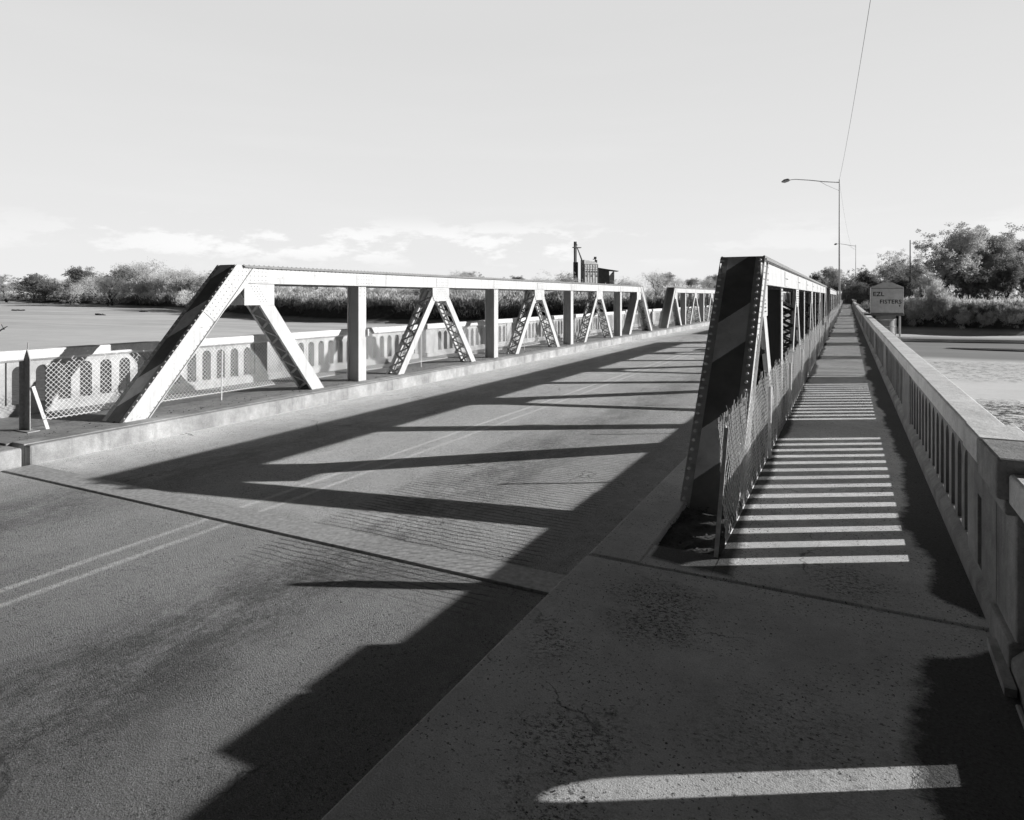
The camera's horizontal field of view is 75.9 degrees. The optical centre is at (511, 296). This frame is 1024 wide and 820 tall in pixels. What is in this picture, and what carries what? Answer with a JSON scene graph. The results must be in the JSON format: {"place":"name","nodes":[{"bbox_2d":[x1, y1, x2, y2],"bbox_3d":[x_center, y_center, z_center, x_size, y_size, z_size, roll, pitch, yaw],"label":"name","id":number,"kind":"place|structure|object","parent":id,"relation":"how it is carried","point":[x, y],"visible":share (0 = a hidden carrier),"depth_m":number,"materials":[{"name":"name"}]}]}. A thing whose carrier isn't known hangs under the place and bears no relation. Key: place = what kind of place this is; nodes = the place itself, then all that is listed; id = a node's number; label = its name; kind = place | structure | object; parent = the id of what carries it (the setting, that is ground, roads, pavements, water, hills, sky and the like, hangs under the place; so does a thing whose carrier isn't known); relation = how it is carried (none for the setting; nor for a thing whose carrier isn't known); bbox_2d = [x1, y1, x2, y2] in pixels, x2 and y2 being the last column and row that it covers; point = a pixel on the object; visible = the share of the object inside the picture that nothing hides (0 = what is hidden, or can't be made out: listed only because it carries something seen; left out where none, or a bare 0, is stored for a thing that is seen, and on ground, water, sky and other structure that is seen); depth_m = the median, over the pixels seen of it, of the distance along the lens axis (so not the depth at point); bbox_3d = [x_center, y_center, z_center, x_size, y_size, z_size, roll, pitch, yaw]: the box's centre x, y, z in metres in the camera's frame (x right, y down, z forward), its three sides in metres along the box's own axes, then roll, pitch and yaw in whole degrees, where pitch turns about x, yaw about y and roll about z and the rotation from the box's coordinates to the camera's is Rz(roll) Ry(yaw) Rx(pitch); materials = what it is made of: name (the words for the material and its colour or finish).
{"place":"outdoors","nodes":[
{"label":"outdoors","id":0,"kind":"place"},
{"bbox_2d":[0,472,545,819],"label":"road","id":1,"kind":"structure","parent":0,"point":[184,656],"depth_m":3.91,"materials":[{"name":"grey asphalt"}]},
{"bbox_2d":[0,446,20,471],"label":"kerb","id":2,"kind":"structure","parent":1,"relation":"on","point":[10,457],"depth_m":8.18,"materials":[{"name":"concrete"}]},
{"bbox_2d":[0,316,709,446],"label":"sidewalk","id":3,"kind":"structure","parent":0,"point":[10,425],"depth_m":12.56,"materials":[{"name":"concrete"}]},
{"bbox_2d":[0,311,624,417],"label":"concrete parapet","id":4,"kind":"structure","parent":3,"relation":"on","point":[11,359],"depth_m":13.89,"materials":[{"name":"grey concrete"}]},
{"bbox_2d":[14,314,640,432],"bbox_3d":[0.322,1.403,23.492,0.360,1.494,31.934,0,0,27],"label":"chain link fence","id":5,"kind":"object","parent":3,"relation":"on","point":[25,387],"visible":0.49,"depth_m":12.12,"materials":[{"name":"metal"}]},
{"bbox_2d":[102,264,652,422],"bbox_3d":[0.807,1.013,23.517,0.540,3.197,31.160,0,0,27],"label":"pony truss","id":6,"kind":"object","parent":3,"relation":"on","point":[159,372],"visible":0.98,"depth_m":14.82,"materials":[{"name":"silver metal"}]},
{"bbox_2d":[622,306,709,326],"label":"concrete parapet","id":7,"kind":"structure","parent":3,"relation":"on","point":[652,315],"depth_m":44.98,"materials":[{"name":"grey concrete"}]},
{"bbox_2d":[655,307,711,325],"bbox_3d":[15.736,1.475,53.374,0.088,1.325,31.687,0,0,27],"label":"chain link fence","id":8,"kind":"object","parent":3,"relation":"on","point":[659,317],"visible":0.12,"depth_m":43.24,"materials":[{"name":"metal"}]},
{"bbox_2d":[659,287,714,327],"bbox_3d":[16.047,1.000,53.350,0.540,3.197,31.160,0,0,27],"label":"pony truss","id":9,"kind":"object","parent":3,"relation":"on","point":[670,305],"visible":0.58,"depth_m":44.76,"materials":[{"name":"silver metal"}]},
{"bbox_2d":[783,292,789,303],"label":"pony truss","id":10,"kind":"object","parent":3,"relation":"on","point":[786,298],"visible":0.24,"depth_m":120.01,"materials":[{"name":"silver metal"}]},
{"bbox_2d":[33,307,789,575],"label":"road","id":11,"kind":"structure","parent":0,"point":[616,420],"depth_m":8.83,"materials":[{"name":"grey asphalt"}]},
{"bbox_2d":[3,464,565,594],"bbox_3d":[-2.837,2.294,6.514,7.520,0.312,0.330,0,0,27],"label":"expansion joint plate","id":12,"kind":"object","parent":11,"relation":"on","point":[532,580],"visible":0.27,"depth_m":5.92,"materials":[{"name":"metal"}]},
{"bbox_2d":[1,428,654,813],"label":"road grit","id":13,"kind":"object","parent":11,"relation":"on","point":[347,654],"visible":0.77,"depth_m":4.23,"materials":[{"name":"grey gravel"}]},
{"bbox_2d":[12,320,709,466],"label":"kerb","id":14,"kind":"structure","parent":11,"relation":"on","point":[21,444],"depth_m":11.54,"materials":[{"name":"concrete"}]},
{"bbox_2d":[25,306,784,465],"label":"kerb","id":15,"kind":"structure","parent":11,"relation":"on","point":[46,451],"depth_m":11.63,"materials":[{"name":"concrete"}]},
{"bbox_2d":[589,355,788,564],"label":"kerb","id":16,"kind":"structure","parent":11,"relation":"on","point":[637,533],"depth_m":5.47,"materials":[{"name":"concrete"}]},
{"bbox_2d":[680,255,826,513],"bbox_3d":[8.688,1.064,19.491,0.540,3.120,31.250,0,0,27],"label":"pony truss","id":17,"kind":"object","parent":16,"relation":"on","point":[746,342],"visible":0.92,"depth_m":7.31,"materials":[{"name":"silver metal"}]},
{"bbox_2d":[827,288,836,331],"bbox_3d":[23.928,1.051,49.324,0.540,3.120,31.250,0,0,27],"label":"pony truss","id":18,"kind":"object","parent":16,"relation":"on","point":[831,299],"visible":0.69,"depth_m":42.88,"materials":[{"name":"silver metal"}]},
{"bbox_2d":[0,297,1023,428],"bbox_3d":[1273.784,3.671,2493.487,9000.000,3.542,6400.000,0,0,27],"label":"ground","id":19,"kind":"structure","parent":0,"point":[991,382],"depth_m":93.57,"materials":[{"name":"grey soil"}]},
{"bbox_2d":[0,274,20,301],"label":"cottonwood tree","id":20,"kind":"object","parent":19,"relation":"on","point":[4,288],"visible":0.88,"depth_m":620.31,"materials":[{"name":"grey plant"}]},
{"bbox_2d":[10,273,48,301],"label":"dark tree","id":21,"kind":"object","parent":19,"relation":"on","point":[31,289],"visible":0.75,"depth_m":553.93,"materials":[{"name":"grey plant"}]},
{"bbox_2d":[26,275,65,300],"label":"dark tree","id":22,"kind":"object","parent":19,"relation":"on","point":[46,289],"visible":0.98,"depth_m":538.11,"materials":[{"name":"grey plant"}]},
{"bbox_2d":[44,277,70,292],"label":"tamarisk shrub","id":23,"kind":"object","parent":19,"relation":"on","point":[54,281],"visible":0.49,"depth_m":546.05,"materials":[{"name":"grey plant"}]},
{"bbox_2d":[50,279,92,304],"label":"riverside tree","id":24,"kind":"object","parent":19,"relation":"on","point":[78,288],"visible":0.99,"depth_m":418.87,"materials":[{"name":"grey plant"}]},
{"bbox_2d":[61,265,99,297],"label":"dark tree","id":25,"kind":"object","parent":19,"relation":"on","point":[78,272],"visible":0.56,"depth_m":474.98,"materials":[{"name":"grey plant"}]},
{"bbox_2d":[74,272,113,302],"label":"riverside tree","id":26,"kind":"object","parent":19,"relation":"on","point":[89,288],"visible":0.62,"depth_m":424.69,"materials":[{"name":"grey plant"}]},
{"bbox_2d":[86,273,128,305],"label":"riverside tree","id":27,"kind":"object","parent":19,"relation":"on","point":[113,287],"visible":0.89,"depth_m":378.82,"materials":[{"name":"grey plant"}]},
{"bbox_2d":[92,275,127,305],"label":"riverside tree","id":28,"kind":"object","parent":19,"relation":"on","point":[105,292],"visible":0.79,"depth_m":379.09,"materials":[{"name":"grey plant"}]},
{"bbox_2d":[98,265,137,298],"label":"dark tree","id":29,"kind":"object","parent":19,"relation":"on","point":[116,272],"visible":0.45,"depth_m":395.18,"materials":[{"name":"grey plant"}]},
{"bbox_2d":[107,256,166,295],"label":"riverside tree","id":30,"kind":"object","parent":19,"relation":"on","point":[137,269],"visible":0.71,"depth_m":378.05,"materials":[{"name":"grey plant"}]},
{"bbox_2d":[121,274,156,294],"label":"tamarisk shrub","id":31,"kind":"object","parent":19,"relation":"on","point":[137,287],"visible":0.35,"depth_m":359.26,"materials":[{"name":"grey plant"}]},
{"bbox_2d":[135,275,164,293],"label":"tamarisk shrub","id":32,"kind":"object","parent":19,"relation":"on","point":[146,285],"visible":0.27,"depth_m":354.34,"materials":[{"name":"grey plant"}]},
{"bbox_2d":[147,278,166,293],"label":"tamarisk shrub","id":33,"kind":"object","parent":19,"relation":"on","point":[159,286],"visible":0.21,"depth_m":347.42,"materials":[{"name":"grey plant"}]},
{"bbox_2d":[159,276,182,292],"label":"tamarisk shrub","id":34,"kind":"object","parent":19,"relation":"on","point":[167,281],"visible":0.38,"depth_m":338.51,"materials":[{"name":"grey plant"}]},
{"bbox_2d":[168,278,191,297],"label":"tamarisk shrub","id":35,"kind":"object","parent":19,"relation":"on","point":[176,286],"visible":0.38,"depth_m":308.96,"materials":[{"name":"grey plant"}]},
{"bbox_2d":[165,265,195,279],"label":"riverside tree","id":36,"kind":"object","parent":19,"relation":"on","point":[180,274],"visible":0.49,"depth_m":347.48,"materials":[{"name":"grey plant"}]},
{"bbox_2d":[181,277,200,295],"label":"tamarisk shrub","id":37,"kind":"object","parent":19,"relation":"on","point":[191,287],"visible":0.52,"depth_m":305.79,"materials":[{"name":"grey plant"}]},
{"bbox_2d":[274,287,293,295],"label":"tamarisk shrub","id":38,"kind":"object","parent":19,"relation":"on","point":[283,292],"visible":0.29,"depth_m":179.56,"materials":[{"name":"grey plant"}]},
{"bbox_2d":[291,287,317,301],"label":"tamarisk shrub","id":39,"kind":"object","parent":19,"relation":"on","point":[298,289],"visible":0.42,"depth_m":166.46,"materials":[{"name":"grey plant"}]},
{"bbox_2d":[325,287,344,297],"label":"tamarisk shrub","id":40,"kind":"object","parent":19,"relation":"on","point":[336,289],"visible":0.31,"depth_m":154.66,"materials":[{"name":"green plant"}]},
{"bbox_2d":[0,294,713,319],"bbox_3d":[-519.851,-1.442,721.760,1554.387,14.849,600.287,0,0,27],"label":"bank brush","id":41,"kind":"object","parent":19,"relation":"on","point":[556,304],"visible":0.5,"depth_m":134.80,"materials":[{"name":"grey plant"}]},
{"bbox_2d":[0,283,713,311],"bbox_3d":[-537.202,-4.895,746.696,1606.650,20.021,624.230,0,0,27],"label":"bank reeds","id":42,"kind":"object","parent":19,"relation":"on","point":[180,296],"visible":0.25,"depth_m":146.68,"materials":[{"name":"plant"}]},
{"bbox_2d":[451,289,473,298],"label":"tamarisk shrub","id":43,"kind":"object","parent":19,"relation":"on","point":[461,291],"visible":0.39,"depth_m":138.09,"materials":[{"name":"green plant"}]},
{"bbox_2d":[502,290,521,304],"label":"tamarisk shrub","id":44,"kind":"object","parent":19,"relation":"on","point":[516,293],"visible":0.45,"depth_m":133.66,"materials":[{"name":"grey plant"}]},
{"bbox_2d":[557,273,578,282],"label":"cottonwood tree","id":45,"kind":"object","parent":19,"relation":"on","point":[570,280],"visible":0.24,"depth_m":338.41,"materials":[{"name":"grey plant"}]},
{"bbox_2d":[572,242,597,293],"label":"grain elevator","id":46,"kind":"object","parent":19,"relation":"on","point":[589,270],"visible":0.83,"depth_m":395.76,"materials":[{"name":"metal"}]},
{"bbox_2d":[615,276,648,289],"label":"riverside tree","id":47,"kind":"object","parent":19,"relation":"on","point":[631,283],"visible":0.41,"depth_m":292.32,"materials":[{"name":"grey plant"}]},
{"bbox_2d":[642,270,671,289],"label":"riverside tree","id":48,"kind":"object","parent":19,"relation":"on","point":[653,276],"visible":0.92,"depth_m":267.90,"materials":[{"name":"grey plant"}]},
{"bbox_2d":[651,287,666,306],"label":"tamarisk shrub","id":49,"kind":"object","parent":19,"relation":"on","point":[656,291],"visible":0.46,"depth_m":122.82,"materials":[{"name":"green plant"}]},
{"bbox_2d":[654,272,676,288],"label":"cottonwood tree","id":50,"kind":"object","parent":19,"relation":"on","point":[668,276],"visible":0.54,"depth_m":281.86,"materials":[{"name":"grey plant"}]},
{"bbox_2d":[668,275,686,286],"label":"riverside tree","id":51,"kind":"object","parent":19,"relation":"on","point":[676,282],"visible":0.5,"depth_m":269.80,"materials":[{"name":"grey plant"}]},
{"bbox_2d":[683,277,703,288],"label":"cottonwood tree","id":52,"kind":"object","parent":19,"relation":"on","point":[693,282],"visible":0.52,"depth_m":292.38,"materials":[{"name":"grey plant"}]},
{"bbox_2d":[699,278,715,288],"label":"riverside tree","id":53,"kind":"object","parent":19,"relation":"on","point":[707,283],"visible":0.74,"depth_m":298.76,"materials":[{"name":"grey plant"}]},
{"bbox_2d":[703,273,717,287],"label":"cottonwood tree","id":54,"kind":"object","parent":19,"relation":"on","point":[714,276],"visible":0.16,"depth_m":304.54,"materials":[{"name":"grey plant"}]},
{"bbox_2d":[809,272,827,285],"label":"dark tree","id":55,"kind":"object","parent":19,"relation":"on","point":[816,276],"visible":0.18,"depth_m":238.12,"materials":[{"name":"grey plant"}]},
{"bbox_2d":[815,266,845,287],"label":"cottonwood tree","id":56,"kind":"object","parent":19,"relation":"on","point":[827,273],"visible":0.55,"depth_m":205.54,"materials":[{"name":"grey plant"}]},
{"bbox_2d":[836,270,868,300],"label":"dark tree","id":57,"kind":"object","parent":19,"relation":"on","point":[848,282],"visible":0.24,"depth_m":174.81,"materials":[{"name":"grey plant"}]},
{"bbox_2d":[849,282,869,303],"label":"dark tree","id":58,"kind":"object","parent":19,"relation":"on","point":[862,285],"visible":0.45,"depth_m":150.12,"materials":[{"name":"grey plant"}]},
{"bbox_2d":[852,268,891,296],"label":"dark tree","id":59,"kind":"object","parent":19,"relation":"on","point":[868,278],"visible":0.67,"depth_m":159.37,"materials":[{"name":"grey plant"}]},
{"bbox_2d":[785,287,991,306],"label":"bank brush","id":60,"kind":"object","parent":19,"relation":"on","point":[850,296],"visible":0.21,"depth_m":124.39,"materials":[{"name":"grey plant"}]},
{"bbox_2d":[874,248,911,281],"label":"cottonwood tree","id":61,"kind":"object","parent":19,"relation":"on","point":[881,269],"visible":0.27,"depth_m":188.97,"materials":[{"name":"grey plant"}]},
{"bbox_2d":[883,268,930,294],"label":"dark tree","id":62,"kind":"object","parent":19,"relation":"on","point":[901,281],"visible":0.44,"depth_m":149.53,"materials":[{"name":"grey plant"}]},
{"bbox_2d":[904,308,922,325],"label":"tamarisk shrub","id":63,"kind":"object","parent":19,"relation":"on","point":[910,315],"visible":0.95,"depth_m":100.03,"materials":[{"name":"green plant"}]},
{"bbox_2d":[885,252,945,294],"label":"cottonwood tree","id":64,"kind":"object","parent":19,"relation":"on","point":[926,273],"visible":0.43,"depth_m":164.08,"materials":[{"name":"grey plant"}]},
{"bbox_2d":[904,295,929,326],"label":"tamarisk shrub","id":65,"kind":"object","parent":19,"relation":"on","point":[913,304],"visible":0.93,"depth_m":99.80,"materials":[{"name":"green plant"}]},
{"bbox_2d":[907,287,947,322],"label":"tamarisk shrub","id":66,"kind":"object","parent":19,"relation":"on","point":[927,295],"visible":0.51,"depth_m":99.35,"materials":[{"name":"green plant"}]},
{"bbox_2d":[882,223,992,296],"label":"cottonwood tree","id":67,"kind":"object","parent":19,"relation":"on","point":[957,242],"visible":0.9,"depth_m":121.36,"materials":[{"name":"grey plant"}]},
{"bbox_2d":[921,279,955,317],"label":"tamarisk shrub","id":68,"kind":"object","parent":19,"relation":"on","point":[936,285],"visible":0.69,"depth_m":98.58,"materials":[{"name":"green plant"}]},
{"bbox_2d":[926,291,953,323],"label":"tamarisk shrub","id":69,"kind":"object","parent":19,"relation":"on","point":[944,308],"visible":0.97,"depth_m":97.83,"materials":[{"name":"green plant"}]},
{"bbox_2d":[861,297,1023,328],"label":"bank brush","id":70,"kind":"object","parent":19,"relation":"on","point":[865,305],"visible":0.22,"depth_m":96.41,"materials":[{"name":"grey plant"}]},
{"bbox_2d":[936,293,961,320],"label":"tamarisk shrub","id":71,"kind":"object","parent":19,"relation":"on","point":[954,302],"visible":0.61,"depth_m":97.63,"materials":[{"name":"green plant"}]},
{"bbox_2d":[952,311,972,328],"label":"tamarisk shrub","id":72,"kind":"object","parent":19,"relation":"on","point":[960,318],"visible":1,"depth_m":95.62,"materials":[{"name":"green plant"}]},
{"bbox_2d":[904,295,1023,310],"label":"bank reeds","id":73,"kind":"object","parent":19,"relation":"on","point":[966,301],"visible":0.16,"depth_m":97.52,"materials":[{"name":"plant"}]},
{"bbox_2d":[959,307,981,324],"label":"tamarisk shrub","id":74,"kind":"object","parent":19,"relation":"on","point":[966,309],"visible":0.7,"depth_m":95.76,"materials":[{"name":"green plant"}]},
{"bbox_2d":[929,250,1012,300],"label":"dark tree","id":75,"kind":"object","parent":19,"relation":"on","point":[964,285],"visible":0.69,"depth_m":119.52,"materials":[{"name":"grey plant"}]},
{"bbox_2d":[931,221,1023,299],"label":"cottonwood tree","id":76,"kind":"object","parent":19,"relation":"on","point":[985,262],"visible":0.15,"depth_m":126.86,"materials":[{"name":"grey plant"}]},
{"bbox_2d":[970,301,987,312],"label":"tamarisk shrub","id":77,"kind":"object","parent":19,"relation":"on","point":[976,306],"visible":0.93,"depth_m":95.68,"materials":[{"name":"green plant"}]},
{"bbox_2d":[975,312,996,327],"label":"tamarisk shrub","id":78,"kind":"object","parent":19,"relation":"on","point":[984,320],"visible":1,"depth_m":93.79,"materials":[{"name":"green plant"}]},
{"bbox_2d":[972,231,1023,299],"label":"cottonwood tree","id":79,"kind":"object","parent":19,"relation":"on","point":[1001,241],"visible":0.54,"depth_m":123.78,"materials":[{"name":"grey plant"}]},
{"bbox_2d":[976,260,1023,300],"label":"dark tree","id":80,"kind":"object","parent":19,"relation":"on","point":[1010,277],"visible":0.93,"depth_m":116.24,"materials":[{"name":"grey plant"}]},
{"bbox_2d":[994,304,1023,327],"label":"tamarisk shrub","id":81,"kind":"object","parent":19,"relation":"on","point":[1006,314],"visible":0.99,"depth_m":91.84,"materials":[{"name":"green plant"}]},
{"bbox_2d":[1006,302,1023,323],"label":"tamarisk shrub","id":82,"kind":"object","parent":19,"relation":"on","point":[1021,315],"visible":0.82,"depth_m":91.63,"materials":[{"name":"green plant"}]},
{"bbox_2d":[1007,238,1023,291],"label":"cottonwood tree","id":83,"kind":"object","parent":19,"relation":"on","point":[1021,243],"visible":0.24,"depth_m":141.94,"materials":[{"name":"grey plant"}]},
{"bbox_2d":[0,0,1023,296],"label":"sky","id":84,"kind":"structure","parent":0,"point":[491,138],"materials":[{"name":"white"}]},
{"bbox_2d":[598,268,617,283],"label":"metal shed","id":85,"kind":"structure","parent":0,"point":[604,276],"depth_m":446.00,"materials":[{"name":"white metal"}]},
{"bbox_2d":[321,556,1023,819],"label":"sidewalk","id":86,"kind":"structure","parent":0,"point":[900,778],"depth_m":2.95,"materials":[{"name":"concrete"}]},
{"bbox_2d":[978,439,1023,706],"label":"abutment parapet","id":87,"kind":"structure","parent":86,"relation":"on","point":[1001,468],"depth_m":3.33,"materials":[{"name":"concrete"}]},
{"bbox_2d":[987,636,1023,727],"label":"broken mortar","id":88,"kind":"object","parent":86,"relation":"on","point":[1006,680],"visible":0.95,"depth_m":3.25,"materials":[{"name":"concrete"}]},
{"bbox_2d":[710,304,988,631],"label":"sidewalk","id":89,"kind":"structure","parent":0,"point":[837,511],"depth_m":5.72,"materials":[{"name":"concrete"}]},
{"bbox_2d":[640,545,719,578],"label":"kerb","id":90,"kind":"structure","parent":89,"relation":"on","point":[703,565],"depth_m":4.71,"materials":[{"name":"concrete"}]},
{"bbox_2d":[407,377,1022,819],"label":"walkway grit","id":91,"kind":"object","parent":89,"relation":"on","point":[757,663],"visible":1,"depth_m":3.24,"materials":[{"name":"grey gravel"}]},
{"bbox_2d":[659,343,821,555],"bbox_3d":[8.812,1.935,19.613,0.520,0.069,33.050,0,0,27],"label":"dirt strip","id":92,"kind":"object","parent":89,"relation":"on","point":[699,532],"visible":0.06,"depth_m":5.45,"materials":[{"name":"black soil"}]},
{"bbox_2d":[658,394,792,554],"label":"dirt clods","id":93,"kind":"object","parent":92,"relation":"on","point":[680,541],"visible":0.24,"depth_m":5.41,"materials":[{"name":"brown soil"}]},
{"bbox_2d":[714,315,829,557],"bbox_3d":[8.784,1.504,19.056,0.164,1.294,32.101,0,0,27],"label":"chain link fence","id":94,"kind":"object","parent":89,"relation":"on","point":[805,368],"visible":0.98,"depth_m":7.37,"materials":[{"name":"metal"}]},
{"bbox_2d":[781,179,840,311],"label":"street lamp","id":95,"kind":"object","parent":89,"relation":"on","point":[785,180],"visible":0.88,"depth_m":75.67,"materials":[{"name":"metal"}]},
{"bbox_2d":[828,307,837,330],"bbox_3d":[24.093,1.491,49.023,0.164,1.294,31.800,0,0,27],"label":"chain link fence","id":96,"kind":"object","parent":89,"relation":"on","point":[833,315],"visible":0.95,"depth_m":42.94,"materials":[{"name":"metal"}]},
{"bbox_2d":[856,305,871,331],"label":"concrete parapet","id":97,"kind":"structure","parent":89,"relation":"on","point":[860,311],"depth_m":43.33,"materials":[{"name":"grey concrete"}]},
{"bbox_2d":[863,314,1023,624],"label":"concrete parapet","id":98,"kind":"structure","parent":89,"relation":"on","point":[947,423],"depth_m":5.52,"materials":[{"name":"grey concrete"}]},
{"bbox_2d":[864,282,913,339],"bbox_3d":[15.389,2.415,26.837,1.750,5.970,0.920,0,0,27],"label":"sign","id":99,"kind":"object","parent":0,"point":[886,303],"depth_m":26.53,"materials":[{"name":"paint"}]},
{"bbox_2d":[901,339,1023,350],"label":"water","id":100,"kind":"structure","parent":0,"point":[964,340],"depth_m":77.42,"materials":[{"name":"grey liquid"}]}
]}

